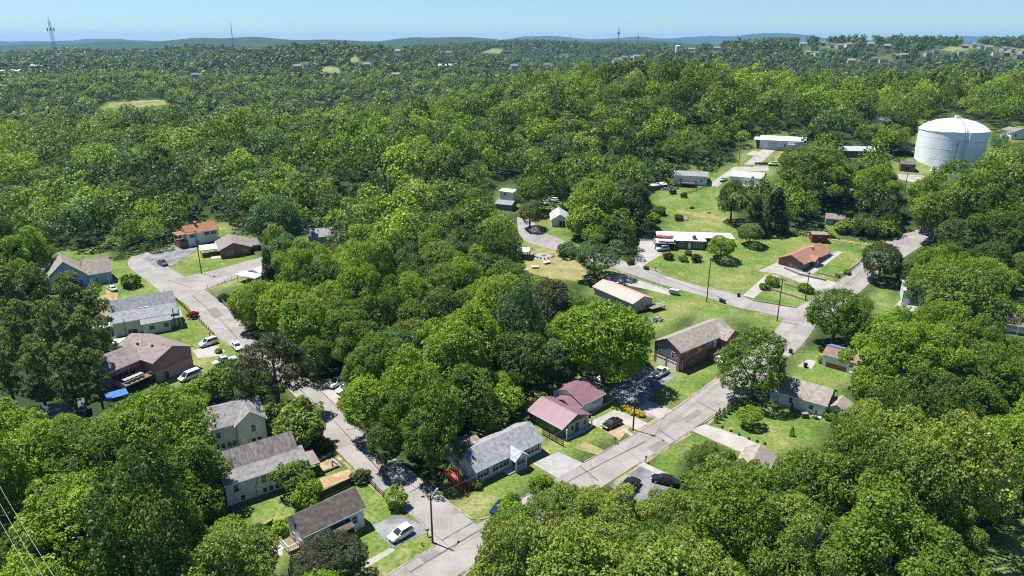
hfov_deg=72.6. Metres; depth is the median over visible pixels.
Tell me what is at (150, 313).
grey roofed house
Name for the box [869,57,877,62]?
distant house
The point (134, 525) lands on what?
broadleaf tree
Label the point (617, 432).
dirt patch
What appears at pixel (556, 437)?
fence
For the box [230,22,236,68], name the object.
radio tower
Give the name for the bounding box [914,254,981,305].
broadleaf tree
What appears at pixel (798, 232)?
path
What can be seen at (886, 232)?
bramble
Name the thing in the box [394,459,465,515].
dirt verge
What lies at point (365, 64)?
distant house
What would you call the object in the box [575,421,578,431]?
door
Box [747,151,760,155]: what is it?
driveway
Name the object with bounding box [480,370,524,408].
broadleaf tree
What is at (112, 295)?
dirt patch
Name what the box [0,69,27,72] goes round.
warehouse
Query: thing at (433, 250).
broadleaf tree
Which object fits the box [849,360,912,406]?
broadleaf tree
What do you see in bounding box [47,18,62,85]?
radio tower
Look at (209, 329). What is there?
kerb
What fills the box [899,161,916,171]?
garden shed
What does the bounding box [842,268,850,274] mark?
shrub
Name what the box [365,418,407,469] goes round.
broadleaf tree
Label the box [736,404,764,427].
ornamental tree
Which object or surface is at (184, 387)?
broadleaf tree
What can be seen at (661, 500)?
broadleaf tree
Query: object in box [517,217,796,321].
street
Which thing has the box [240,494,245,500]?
window
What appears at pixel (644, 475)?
driveway
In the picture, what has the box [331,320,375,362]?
broadleaf tree
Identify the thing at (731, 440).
driveway
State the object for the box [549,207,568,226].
green cottage
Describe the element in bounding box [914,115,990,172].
water tank
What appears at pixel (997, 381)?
broadleaf tree
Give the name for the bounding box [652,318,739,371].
brick split house
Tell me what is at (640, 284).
driveway
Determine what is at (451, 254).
broadleaf tree
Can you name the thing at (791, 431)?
arborvitae
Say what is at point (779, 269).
driveway
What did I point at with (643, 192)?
broadleaf tree
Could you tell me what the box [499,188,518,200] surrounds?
storage building
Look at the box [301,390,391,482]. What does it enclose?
road seam
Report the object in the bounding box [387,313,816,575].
street
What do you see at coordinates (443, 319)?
broadleaf tree
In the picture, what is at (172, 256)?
driveway
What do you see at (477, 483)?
shrub
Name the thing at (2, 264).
broadleaf tree
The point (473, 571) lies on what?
broadleaf tree
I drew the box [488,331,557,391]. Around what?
broadleaf tree
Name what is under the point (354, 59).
field
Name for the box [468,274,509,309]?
broadleaf tree
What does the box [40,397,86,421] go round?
dark house
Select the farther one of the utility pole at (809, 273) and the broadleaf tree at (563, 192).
the broadleaf tree at (563, 192)
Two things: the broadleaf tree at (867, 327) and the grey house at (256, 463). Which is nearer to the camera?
the grey house at (256, 463)
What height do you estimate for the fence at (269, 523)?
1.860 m
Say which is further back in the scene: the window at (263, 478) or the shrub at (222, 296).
the shrub at (222, 296)
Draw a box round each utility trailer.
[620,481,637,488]
[669,288,679,294]
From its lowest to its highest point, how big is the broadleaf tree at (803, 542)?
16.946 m
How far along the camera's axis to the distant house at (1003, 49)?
1704.26 m
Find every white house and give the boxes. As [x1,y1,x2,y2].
[278,487,366,552]
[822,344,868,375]
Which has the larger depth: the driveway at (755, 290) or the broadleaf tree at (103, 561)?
the driveway at (755, 290)
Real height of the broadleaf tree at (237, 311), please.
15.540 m
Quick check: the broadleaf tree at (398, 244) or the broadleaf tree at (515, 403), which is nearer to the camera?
the broadleaf tree at (515, 403)
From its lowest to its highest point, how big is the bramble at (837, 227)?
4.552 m
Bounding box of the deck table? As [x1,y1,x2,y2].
[122,372,142,382]
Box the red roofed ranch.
[777,243,832,270]
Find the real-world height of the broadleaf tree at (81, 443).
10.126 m
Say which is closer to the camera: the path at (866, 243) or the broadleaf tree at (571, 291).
the broadleaf tree at (571, 291)
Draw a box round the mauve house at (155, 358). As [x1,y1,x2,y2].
[82,333,193,395]
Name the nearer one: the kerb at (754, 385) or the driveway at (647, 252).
the kerb at (754, 385)
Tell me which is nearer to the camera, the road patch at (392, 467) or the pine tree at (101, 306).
the road patch at (392, 467)
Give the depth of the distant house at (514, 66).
1696.26 m
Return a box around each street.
[128,251,198,293]
[159,290,476,545]
[179,257,263,290]
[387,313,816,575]
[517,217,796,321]
[796,227,952,317]
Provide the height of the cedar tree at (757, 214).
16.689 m
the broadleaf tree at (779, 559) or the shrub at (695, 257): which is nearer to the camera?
the broadleaf tree at (779, 559)
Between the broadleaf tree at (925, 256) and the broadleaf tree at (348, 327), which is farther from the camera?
the broadleaf tree at (925, 256)
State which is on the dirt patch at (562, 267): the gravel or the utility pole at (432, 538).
the gravel
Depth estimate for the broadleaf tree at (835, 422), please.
124.34 m
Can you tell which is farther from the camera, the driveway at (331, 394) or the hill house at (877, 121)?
the hill house at (877, 121)
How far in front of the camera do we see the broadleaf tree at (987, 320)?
162.71 m
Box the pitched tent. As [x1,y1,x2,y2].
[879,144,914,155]
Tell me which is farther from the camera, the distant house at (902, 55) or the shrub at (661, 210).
the distant house at (902, 55)
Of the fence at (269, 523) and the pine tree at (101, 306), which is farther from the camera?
the pine tree at (101, 306)
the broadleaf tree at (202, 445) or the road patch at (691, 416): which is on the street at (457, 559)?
the road patch at (691, 416)
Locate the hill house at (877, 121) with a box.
[870,118,891,125]
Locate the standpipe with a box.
[675,45,680,56]
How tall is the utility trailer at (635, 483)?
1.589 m
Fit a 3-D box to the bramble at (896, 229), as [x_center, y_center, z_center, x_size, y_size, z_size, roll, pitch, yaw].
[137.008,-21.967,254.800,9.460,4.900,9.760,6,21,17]
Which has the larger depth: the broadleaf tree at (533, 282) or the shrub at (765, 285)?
the shrub at (765, 285)
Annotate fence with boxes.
[164,290,189,312]
[199,318,213,334]
[264,519,273,528]
[288,548,300,575]
[318,476,353,499]
[367,476,383,496]
[542,429,563,446]
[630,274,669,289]
[834,251,868,279]
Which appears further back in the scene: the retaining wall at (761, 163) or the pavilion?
the retaining wall at (761, 163)
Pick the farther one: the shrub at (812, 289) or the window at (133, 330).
the shrub at (812, 289)
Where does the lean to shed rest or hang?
on the ground
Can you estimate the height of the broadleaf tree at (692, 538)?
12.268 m
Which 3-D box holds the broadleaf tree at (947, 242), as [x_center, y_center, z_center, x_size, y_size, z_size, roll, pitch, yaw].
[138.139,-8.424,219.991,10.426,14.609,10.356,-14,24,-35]
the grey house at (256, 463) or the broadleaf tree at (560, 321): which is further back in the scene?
the broadleaf tree at (560, 321)
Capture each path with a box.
[365,547,394,567]
[621,427,633,435]
[638,462,667,473]
[676,209,725,221]
[787,229,808,234]
[798,360,815,368]
[804,251,841,274]
[829,237,885,246]
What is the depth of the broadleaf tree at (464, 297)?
182.59 m
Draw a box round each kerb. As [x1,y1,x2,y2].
[187,305,228,346]
[290,390,420,518]
[313,382,529,519]
[385,545,434,575]
[583,321,782,462]
[637,431,691,464]
[704,343,804,423]
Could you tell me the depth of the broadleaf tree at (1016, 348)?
139.86 m
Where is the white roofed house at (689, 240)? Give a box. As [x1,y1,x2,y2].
[654,231,734,249]
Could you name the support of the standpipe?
on the ground
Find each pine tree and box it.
[0,266,30,350]
[0,298,40,382]
[0,329,24,407]
[11,333,60,404]
[15,261,61,349]
[28,298,79,389]
[49,341,92,421]
[51,272,91,360]
[60,270,81,295]
[60,306,103,383]
[77,282,115,352]
[79,348,109,411]
[89,314,117,353]
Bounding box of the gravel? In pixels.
[533,253,551,259]
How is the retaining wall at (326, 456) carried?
on the ground
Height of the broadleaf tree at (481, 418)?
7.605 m
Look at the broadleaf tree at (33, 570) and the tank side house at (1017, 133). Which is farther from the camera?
the tank side house at (1017, 133)
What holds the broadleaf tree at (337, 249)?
on the ground
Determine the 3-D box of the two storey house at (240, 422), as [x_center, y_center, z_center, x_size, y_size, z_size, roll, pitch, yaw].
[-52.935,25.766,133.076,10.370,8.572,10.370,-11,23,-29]
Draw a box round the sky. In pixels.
[0,0,1023,41]
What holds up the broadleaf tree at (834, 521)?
on the ground
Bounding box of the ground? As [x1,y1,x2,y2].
[0,33,1023,575]
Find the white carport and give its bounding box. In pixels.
[235,266,267,283]
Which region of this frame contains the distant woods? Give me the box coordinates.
[0,33,1023,429]
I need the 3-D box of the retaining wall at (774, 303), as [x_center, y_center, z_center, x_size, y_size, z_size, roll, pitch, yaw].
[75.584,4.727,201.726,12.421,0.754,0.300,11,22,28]
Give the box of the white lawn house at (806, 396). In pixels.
[770,376,852,419]
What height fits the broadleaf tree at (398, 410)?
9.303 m
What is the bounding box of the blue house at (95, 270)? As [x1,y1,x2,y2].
[42,252,112,292]
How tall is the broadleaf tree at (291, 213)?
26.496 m
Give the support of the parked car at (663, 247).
on the driveway at (647, 252)
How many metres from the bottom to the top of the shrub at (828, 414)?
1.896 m
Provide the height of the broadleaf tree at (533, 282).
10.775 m
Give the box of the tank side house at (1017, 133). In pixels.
[997,127,1023,138]
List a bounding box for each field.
[107,100,166,107]
[131,100,159,102]
[320,66,339,72]
[350,56,358,61]
[484,49,502,53]
[941,47,970,51]
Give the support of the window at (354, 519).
in the white house at (343, 510)
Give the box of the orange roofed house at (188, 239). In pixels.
[172,221,218,247]
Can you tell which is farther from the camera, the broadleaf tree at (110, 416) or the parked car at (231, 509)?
the broadleaf tree at (110, 416)
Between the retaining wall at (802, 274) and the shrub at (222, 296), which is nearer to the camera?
the shrub at (222, 296)
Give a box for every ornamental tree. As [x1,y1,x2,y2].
[212,476,225,495]
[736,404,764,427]
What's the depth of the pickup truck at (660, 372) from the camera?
157.78 m
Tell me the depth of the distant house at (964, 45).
1729.84 m
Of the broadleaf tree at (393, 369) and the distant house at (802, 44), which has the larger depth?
the distant house at (802, 44)
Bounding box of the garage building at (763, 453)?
[736,444,775,468]
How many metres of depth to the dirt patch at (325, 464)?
125.43 m
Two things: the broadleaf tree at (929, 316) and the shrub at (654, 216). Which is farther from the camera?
the shrub at (654, 216)
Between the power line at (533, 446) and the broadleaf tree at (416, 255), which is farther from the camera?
the broadleaf tree at (416, 255)
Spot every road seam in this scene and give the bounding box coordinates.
[193,296,237,338]
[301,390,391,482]
[410,441,646,571]
[442,521,474,540]
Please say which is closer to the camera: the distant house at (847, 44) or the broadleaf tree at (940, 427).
the broadleaf tree at (940, 427)
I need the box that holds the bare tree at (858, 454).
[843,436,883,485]
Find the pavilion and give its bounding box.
[517,247,531,259]
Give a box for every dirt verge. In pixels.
[322,442,384,496]
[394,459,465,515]
[614,433,691,484]
[634,377,716,432]
[649,268,734,292]
[706,381,761,424]
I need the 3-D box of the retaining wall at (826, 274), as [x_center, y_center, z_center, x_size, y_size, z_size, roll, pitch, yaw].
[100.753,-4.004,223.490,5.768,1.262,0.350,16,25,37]
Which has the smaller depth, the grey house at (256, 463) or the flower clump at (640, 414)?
the grey house at (256, 463)
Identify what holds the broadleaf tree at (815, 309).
on the ground
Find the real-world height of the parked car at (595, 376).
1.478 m
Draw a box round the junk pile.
[653,317,663,322]
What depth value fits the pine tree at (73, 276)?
206.19 m
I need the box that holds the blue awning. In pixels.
[105,388,128,405]
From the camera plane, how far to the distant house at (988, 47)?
1705.33 m
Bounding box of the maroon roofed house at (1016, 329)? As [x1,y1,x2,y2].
[1003,311,1023,335]
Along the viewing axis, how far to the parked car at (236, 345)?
171.58 m
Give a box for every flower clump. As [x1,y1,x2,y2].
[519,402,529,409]
[526,400,535,406]
[621,404,631,409]
[625,406,635,412]
[636,411,645,416]
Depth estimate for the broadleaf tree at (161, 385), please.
140.54 m
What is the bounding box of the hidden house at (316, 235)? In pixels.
[305,227,334,244]
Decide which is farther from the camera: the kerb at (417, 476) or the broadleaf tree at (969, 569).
the kerb at (417, 476)
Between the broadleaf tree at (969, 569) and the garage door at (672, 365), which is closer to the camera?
the broadleaf tree at (969, 569)
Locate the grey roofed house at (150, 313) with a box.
[93,291,182,336]
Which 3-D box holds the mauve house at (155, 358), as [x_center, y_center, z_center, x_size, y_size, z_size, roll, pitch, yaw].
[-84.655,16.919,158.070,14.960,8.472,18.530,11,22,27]
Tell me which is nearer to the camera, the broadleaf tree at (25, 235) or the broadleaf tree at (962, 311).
the broadleaf tree at (962, 311)
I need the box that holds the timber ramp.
[443,464,470,493]
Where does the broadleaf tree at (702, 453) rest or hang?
on the ground
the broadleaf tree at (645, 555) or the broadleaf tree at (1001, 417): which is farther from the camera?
the broadleaf tree at (1001, 417)
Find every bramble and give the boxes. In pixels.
[833,221,852,233]
[839,217,863,233]
[851,217,878,235]
[863,219,892,237]
[877,220,900,233]
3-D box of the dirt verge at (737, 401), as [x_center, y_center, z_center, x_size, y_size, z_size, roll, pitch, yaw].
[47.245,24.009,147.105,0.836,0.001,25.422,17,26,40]
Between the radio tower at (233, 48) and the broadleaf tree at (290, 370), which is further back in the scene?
the radio tower at (233, 48)
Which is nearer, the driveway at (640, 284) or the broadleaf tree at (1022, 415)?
the broadleaf tree at (1022, 415)
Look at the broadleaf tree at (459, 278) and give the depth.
185.66 m
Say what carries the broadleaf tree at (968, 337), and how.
on the ground
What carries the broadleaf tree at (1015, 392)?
on the ground
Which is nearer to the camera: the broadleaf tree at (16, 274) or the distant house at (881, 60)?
the broadleaf tree at (16, 274)
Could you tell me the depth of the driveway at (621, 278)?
221.05 m
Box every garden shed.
[809,231,828,242]
[825,213,844,224]
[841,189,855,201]
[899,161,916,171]
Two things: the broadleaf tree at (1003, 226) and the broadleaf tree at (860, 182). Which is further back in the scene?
the broadleaf tree at (860, 182)
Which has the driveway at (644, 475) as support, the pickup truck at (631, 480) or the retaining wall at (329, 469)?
the pickup truck at (631, 480)
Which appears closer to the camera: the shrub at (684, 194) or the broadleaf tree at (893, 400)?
the broadleaf tree at (893, 400)
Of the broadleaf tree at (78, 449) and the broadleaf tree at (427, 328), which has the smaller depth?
the broadleaf tree at (78, 449)
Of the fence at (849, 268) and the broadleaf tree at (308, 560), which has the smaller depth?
the broadleaf tree at (308, 560)
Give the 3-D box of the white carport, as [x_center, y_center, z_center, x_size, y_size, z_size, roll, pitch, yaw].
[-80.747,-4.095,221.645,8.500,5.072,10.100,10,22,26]
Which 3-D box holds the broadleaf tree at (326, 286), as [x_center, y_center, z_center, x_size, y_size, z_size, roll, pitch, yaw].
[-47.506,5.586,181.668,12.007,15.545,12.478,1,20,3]
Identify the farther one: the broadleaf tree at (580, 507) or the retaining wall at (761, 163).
the retaining wall at (761, 163)
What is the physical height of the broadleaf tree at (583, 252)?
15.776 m
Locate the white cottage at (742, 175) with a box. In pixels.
[730,170,766,187]
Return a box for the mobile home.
[673,170,708,186]
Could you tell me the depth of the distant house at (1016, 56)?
1620.72 m
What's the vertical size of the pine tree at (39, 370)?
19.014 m
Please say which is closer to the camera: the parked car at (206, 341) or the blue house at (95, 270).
the parked car at (206, 341)
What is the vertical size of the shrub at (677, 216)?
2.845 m
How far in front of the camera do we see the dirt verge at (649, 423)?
144.07 m
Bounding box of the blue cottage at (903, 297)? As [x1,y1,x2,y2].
[900,280,924,304]
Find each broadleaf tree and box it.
[0,211,23,263]
[0,225,56,281]
[0,246,6,273]
[0,397,49,462]
[0,407,34,455]
[0,418,76,506]
[0,429,35,512]
[0,484,88,553]
[0,520,57,570]
[0,551,80,575]
[0,555,6,571]
[4,257,37,292]
[6,469,128,575]
[8,227,55,274]
[21,482,69,514]
[33,416,153,488]
[46,412,87,436]
[50,427,107,468]
[62,467,113,514]
[77,436,204,575]
[82,524,159,575]
[88,406,124,427]
[94,410,140,453]
[107,445,151,493]
[107,460,182,525]
[108,382,218,463]
[110,390,173,429]
[123,510,160,557]
[138,495,209,553]
[146,420,186,453]
[146,430,235,505]
[148,383,169,394]
[161,527,266,575]
[164,538,205,568]
[169,383,210,417]
[169,474,226,529]
[177,455,209,479]
[187,373,224,402]
[203,357,249,400]
[204,519,281,575]
[207,513,252,549]
[226,279,271,329]
[229,331,315,403]
[242,280,281,333]
[244,193,302,247]
[254,283,319,342]
[260,232,296,271]
[262,221,289,249]
[266,239,297,281]
[267,458,315,494]
[270,236,318,285]
[271,395,326,446]
[275,280,309,299]
[277,296,337,362]
[282,240,330,278]
[290,478,323,508]
[291,528,369,575]
[296,335,334,379]
[298,257,347,297]
[302,568,339,575]
[307,279,349,306]
[311,245,334,267]
[311,295,372,338]
[313,307,378,366]
[328,261,382,304]
[329,256,356,277]
[330,253,343,268]
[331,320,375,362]
[334,242,363,254]
[336,373,389,433]
[338,224,394,260]
[338,234,398,292]
[340,330,420,399]
[346,348,390,394]
[353,271,405,326]
[354,322,391,347]
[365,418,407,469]
[368,251,397,278]
[376,229,408,264]
[378,376,469,468]
[379,342,444,434]
[380,329,423,372]
[383,317,428,344]
[383,483,408,509]
[384,398,410,421]
[385,297,431,331]
[390,269,437,315]
[394,241,425,275]
[410,317,458,359]
[413,243,441,263]
[415,263,443,277]
[415,347,444,379]
[416,318,487,384]
[417,224,446,253]
[417,240,458,272]
[421,284,464,320]
[422,274,446,295]
[423,291,452,316]
[426,262,465,304]
[426,384,465,443]
[437,248,469,282]
[437,310,472,326]
[440,236,464,261]
[441,255,483,293]
[442,299,502,386]
[445,362,497,430]
[452,284,483,307]
[456,313,494,357]
[461,252,505,276]
[463,235,497,255]
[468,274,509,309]
[468,558,512,575]
[471,404,508,433]
[472,272,529,324]
[474,512,559,575]
[479,383,525,414]
[479,504,542,571]
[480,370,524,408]
[481,221,523,263]
[483,257,533,296]
[487,348,518,371]
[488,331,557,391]
[491,280,545,354]
[496,495,522,514]
[513,176,548,212]
[514,319,553,346]
[518,276,574,339]
[519,200,541,228]
[519,522,638,575]
[525,493,566,531]
[526,280,545,289]
[528,474,556,496]
[531,285,559,321]
[533,327,566,370]
[533,338,580,384]
[543,479,600,534]
[544,515,569,544]
[547,283,578,300]
[547,306,594,344]
[547,481,575,509]
[548,291,589,318]
[554,178,570,208]
[556,241,576,255]
[557,299,657,384]
[559,513,629,575]
[564,201,607,237]
[565,233,625,277]
[572,178,631,218]
[573,334,596,368]
[578,484,609,514]
[581,224,606,242]
[583,482,656,536]
[595,319,621,334]
[597,530,631,567]
[606,317,642,364]
[608,179,652,226]
[616,529,713,575]
[617,518,686,575]
[621,501,655,529]
[628,522,643,541]
[647,484,703,534]
[655,522,712,573]
[674,491,696,521]
[677,469,709,494]
[682,452,746,516]
[684,440,725,472]
[684,538,753,575]
[688,465,780,575]
[698,505,741,554]
[705,449,744,472]
[706,235,736,259]
[714,326,790,399]
[716,179,750,222]
[731,459,763,496]
[735,458,812,528]
[736,223,764,244]
[737,515,846,575]
[748,489,827,575]
[765,514,841,569]
[767,447,859,524]
[776,145,853,204]
[789,448,828,489]
[804,287,869,346]
[807,526,862,571]
[814,511,872,553]
[815,557,860,575]
[820,417,905,512]
[822,479,965,575]
[829,408,857,439]
[832,408,890,480]
[837,319,975,396]
[837,397,931,491]
[841,297,870,322]
[843,314,881,348]
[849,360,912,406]
[850,431,962,563]
[851,163,904,211]
[851,401,884,422]
[860,241,905,280]
[861,123,883,145]
[867,302,916,353]
[867,364,969,438]
[871,340,906,375]
[878,445,924,504]
[881,109,918,137]
[884,124,910,152]
[895,262,919,283]
[895,321,963,383]
[898,526,994,575]
[903,261,1023,328]
[904,408,1023,526]
[905,175,945,204]
[906,313,950,350]
[907,244,956,288]
[909,491,934,507]
[910,185,971,242]
[911,300,978,344]
[914,201,941,232]
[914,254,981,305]
[915,371,990,422]
[917,504,989,561]
[921,110,935,121]
[923,153,1020,225]
[923,420,996,488]
[928,403,973,433]
[930,243,971,261]
[934,212,1000,252]
[935,318,982,354]
[940,340,1023,417]
[941,374,1008,421]
[942,237,967,259]
[942,256,1010,305]
[947,353,988,382]
[948,433,1010,467]
[952,462,1021,522]
[956,295,986,313]
[961,311,1005,348]
[967,325,1018,352]
[968,205,1023,257]
[969,240,1013,270]
[973,256,1017,291]
[978,413,1023,467]
[980,351,1023,394]
[990,405,1017,430]
[999,264,1023,286]
[1003,342,1023,393]
[1004,413,1023,448]
[1007,252,1023,293]
[1009,448,1023,490]
[1010,394,1023,414]
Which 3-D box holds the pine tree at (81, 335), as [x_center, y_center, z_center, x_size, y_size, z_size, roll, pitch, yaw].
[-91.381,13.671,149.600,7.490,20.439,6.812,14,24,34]
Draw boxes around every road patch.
[206,307,222,317]
[378,462,399,476]
[419,549,439,561]
[448,509,459,514]
[647,439,669,452]
[682,409,701,422]
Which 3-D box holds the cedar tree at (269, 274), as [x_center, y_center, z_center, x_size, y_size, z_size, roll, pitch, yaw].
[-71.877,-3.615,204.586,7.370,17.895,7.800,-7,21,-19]
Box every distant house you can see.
[191,73,198,77]
[293,64,301,68]
[303,62,310,67]
[363,62,369,66]
[392,72,400,78]
[510,64,517,68]
[713,46,720,50]
[799,42,806,46]
[836,44,842,48]
[844,43,851,46]
[847,58,855,62]
[867,42,873,46]
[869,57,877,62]
[878,58,887,62]
[883,44,890,48]
[892,54,899,59]
[899,53,907,58]
[923,51,932,56]
[931,49,938,53]
[956,50,964,54]
[961,44,968,47]
[985,45,992,50]
[991,51,999,55]
[999,47,1006,50]
[1001,51,1010,56]
[1007,48,1015,52]
[1012,53,1019,58]
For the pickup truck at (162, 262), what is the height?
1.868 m
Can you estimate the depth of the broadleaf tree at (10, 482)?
101.12 m
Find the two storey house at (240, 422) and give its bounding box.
[204,396,267,451]
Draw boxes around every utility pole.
[195,231,202,273]
[430,488,437,542]
[632,382,645,429]
[706,261,710,301]
[776,278,785,320]
[805,271,810,300]
[877,203,887,241]
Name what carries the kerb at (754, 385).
on the ground
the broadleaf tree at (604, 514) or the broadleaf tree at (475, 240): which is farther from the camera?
the broadleaf tree at (475, 240)
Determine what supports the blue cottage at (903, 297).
on the ground
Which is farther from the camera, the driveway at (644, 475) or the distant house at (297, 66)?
the distant house at (297, 66)
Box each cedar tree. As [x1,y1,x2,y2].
[260,247,277,285]
[744,196,768,236]
[762,187,790,236]
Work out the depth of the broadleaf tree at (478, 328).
156.19 m
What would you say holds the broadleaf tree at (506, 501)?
on the ground
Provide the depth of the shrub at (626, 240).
248.01 m
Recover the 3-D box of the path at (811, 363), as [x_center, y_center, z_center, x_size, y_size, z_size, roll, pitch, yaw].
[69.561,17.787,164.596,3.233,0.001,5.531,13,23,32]
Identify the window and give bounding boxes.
[128,329,137,333]
[215,432,221,438]
[220,442,225,448]
[226,251,232,255]
[233,483,239,492]
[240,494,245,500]
[250,424,256,432]
[260,475,266,483]
[351,515,357,523]
[694,242,702,247]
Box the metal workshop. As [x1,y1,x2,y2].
[753,135,805,150]
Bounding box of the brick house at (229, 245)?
[198,234,259,258]
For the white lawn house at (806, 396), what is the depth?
142.82 m
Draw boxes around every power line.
[0,487,53,575]
[0,504,42,575]
[431,384,635,496]
[638,280,779,381]
[638,282,779,383]
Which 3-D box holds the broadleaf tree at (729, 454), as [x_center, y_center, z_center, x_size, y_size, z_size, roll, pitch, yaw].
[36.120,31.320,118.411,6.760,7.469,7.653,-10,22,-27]
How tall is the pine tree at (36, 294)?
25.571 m
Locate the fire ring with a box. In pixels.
[533,252,554,258]
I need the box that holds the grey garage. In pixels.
[495,199,516,210]
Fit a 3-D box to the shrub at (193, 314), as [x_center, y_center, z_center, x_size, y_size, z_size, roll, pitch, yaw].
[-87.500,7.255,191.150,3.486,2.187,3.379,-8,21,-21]
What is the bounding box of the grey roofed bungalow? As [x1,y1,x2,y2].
[834,146,875,156]
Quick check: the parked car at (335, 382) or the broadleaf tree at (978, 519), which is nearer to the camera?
the broadleaf tree at (978, 519)
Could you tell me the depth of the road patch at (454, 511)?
112.87 m
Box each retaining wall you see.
[318,452,331,461]
[318,464,339,474]
[751,299,795,307]
[755,162,769,164]
[769,288,807,300]
[784,267,825,280]
[817,272,835,277]
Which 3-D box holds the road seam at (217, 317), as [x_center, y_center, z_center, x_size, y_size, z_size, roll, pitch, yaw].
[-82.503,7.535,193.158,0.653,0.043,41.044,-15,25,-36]
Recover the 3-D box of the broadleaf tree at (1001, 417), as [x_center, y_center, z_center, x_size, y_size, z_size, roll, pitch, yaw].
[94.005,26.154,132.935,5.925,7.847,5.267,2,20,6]
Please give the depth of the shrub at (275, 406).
140.36 m
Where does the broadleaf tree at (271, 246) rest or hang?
on the ground
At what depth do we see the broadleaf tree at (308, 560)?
95.85 m
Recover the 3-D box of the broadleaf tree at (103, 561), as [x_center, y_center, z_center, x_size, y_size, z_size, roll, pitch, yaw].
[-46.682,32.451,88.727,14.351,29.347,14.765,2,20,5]
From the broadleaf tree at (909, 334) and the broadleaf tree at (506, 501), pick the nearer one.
the broadleaf tree at (506, 501)
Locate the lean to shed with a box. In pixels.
[646,182,667,190]
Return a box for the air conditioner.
[800,412,808,418]
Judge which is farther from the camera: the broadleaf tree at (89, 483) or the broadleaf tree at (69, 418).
the broadleaf tree at (69, 418)
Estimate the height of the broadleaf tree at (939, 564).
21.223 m
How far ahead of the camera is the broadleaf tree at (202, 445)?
109.60 m
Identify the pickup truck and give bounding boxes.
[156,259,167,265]
[212,355,237,365]
[620,476,640,492]
[650,366,669,377]
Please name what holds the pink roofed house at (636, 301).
on the ground
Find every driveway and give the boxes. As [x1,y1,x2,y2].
[142,245,196,266]
[192,346,224,357]
[318,381,343,403]
[372,514,426,547]
[533,452,582,477]
[589,410,646,431]
[603,273,629,284]
[605,365,675,418]
[609,467,669,503]
[624,276,670,294]
[634,235,661,266]
[639,401,670,418]
[691,424,756,450]
[708,166,768,186]
[743,275,778,297]
[745,149,774,164]
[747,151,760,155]
[759,262,835,291]
[895,300,918,311]
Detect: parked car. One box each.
[107,285,117,291]
[177,367,201,381]
[198,335,218,347]
[218,505,238,517]
[231,341,241,350]
[327,375,344,388]
[335,384,349,393]
[387,522,413,542]
[489,499,501,514]
[548,197,558,201]
[583,371,599,381]
[601,416,622,429]
[650,473,678,486]
[656,245,669,250]
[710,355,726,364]
[768,161,778,165]
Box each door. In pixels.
[137,324,142,331]
[164,369,169,378]
[241,437,247,444]
[467,466,470,477]
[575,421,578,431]
[592,398,600,410]
[656,354,665,365]
[667,359,676,370]
[768,142,776,149]
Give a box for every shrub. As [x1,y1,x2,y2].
[119,273,141,287]
[186,311,198,318]
[214,348,221,353]
[217,293,229,301]
[252,522,268,537]
[267,518,288,536]
[271,401,289,415]
[305,428,323,444]
[312,438,334,451]
[346,528,358,540]
[349,468,371,483]
[468,479,481,489]
[504,492,521,506]
[624,235,637,243]
[626,257,635,263]
[649,212,660,221]
[653,206,665,215]
[663,252,674,259]
[674,214,683,220]
[678,255,687,261]
[680,192,687,196]
[684,250,691,255]
[691,254,702,261]
[759,283,770,288]
[765,275,780,286]
[797,282,810,292]
[803,286,814,293]
[817,355,822,362]
[822,410,835,419]
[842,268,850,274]
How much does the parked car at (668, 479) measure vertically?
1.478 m
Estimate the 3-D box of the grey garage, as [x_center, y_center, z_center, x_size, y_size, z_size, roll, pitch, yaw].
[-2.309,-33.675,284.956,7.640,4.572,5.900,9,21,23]
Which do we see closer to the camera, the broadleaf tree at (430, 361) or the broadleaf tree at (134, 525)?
the broadleaf tree at (134, 525)
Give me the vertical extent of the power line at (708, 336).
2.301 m
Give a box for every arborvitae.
[713,412,717,423]
[789,427,794,436]
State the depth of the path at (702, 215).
276.37 m
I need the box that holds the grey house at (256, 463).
[201,430,319,505]
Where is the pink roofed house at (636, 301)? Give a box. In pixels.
[592,279,664,312]
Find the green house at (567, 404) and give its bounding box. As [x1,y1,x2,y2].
[526,379,605,440]
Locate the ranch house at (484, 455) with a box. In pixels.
[439,421,543,483]
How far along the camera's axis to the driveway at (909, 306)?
200.43 m
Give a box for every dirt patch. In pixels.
[97,291,114,318]
[106,289,117,299]
[318,458,340,470]
[320,469,354,487]
[525,247,591,280]
[574,442,603,454]
[599,424,629,439]
[775,150,782,166]
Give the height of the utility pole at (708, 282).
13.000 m
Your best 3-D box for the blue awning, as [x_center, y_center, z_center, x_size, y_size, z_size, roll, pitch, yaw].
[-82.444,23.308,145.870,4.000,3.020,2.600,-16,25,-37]
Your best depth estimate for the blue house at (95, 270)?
216.18 m
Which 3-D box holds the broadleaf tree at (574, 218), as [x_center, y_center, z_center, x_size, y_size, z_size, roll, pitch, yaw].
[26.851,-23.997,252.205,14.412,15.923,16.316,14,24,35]
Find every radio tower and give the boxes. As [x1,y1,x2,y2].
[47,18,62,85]
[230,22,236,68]
[617,30,619,57]

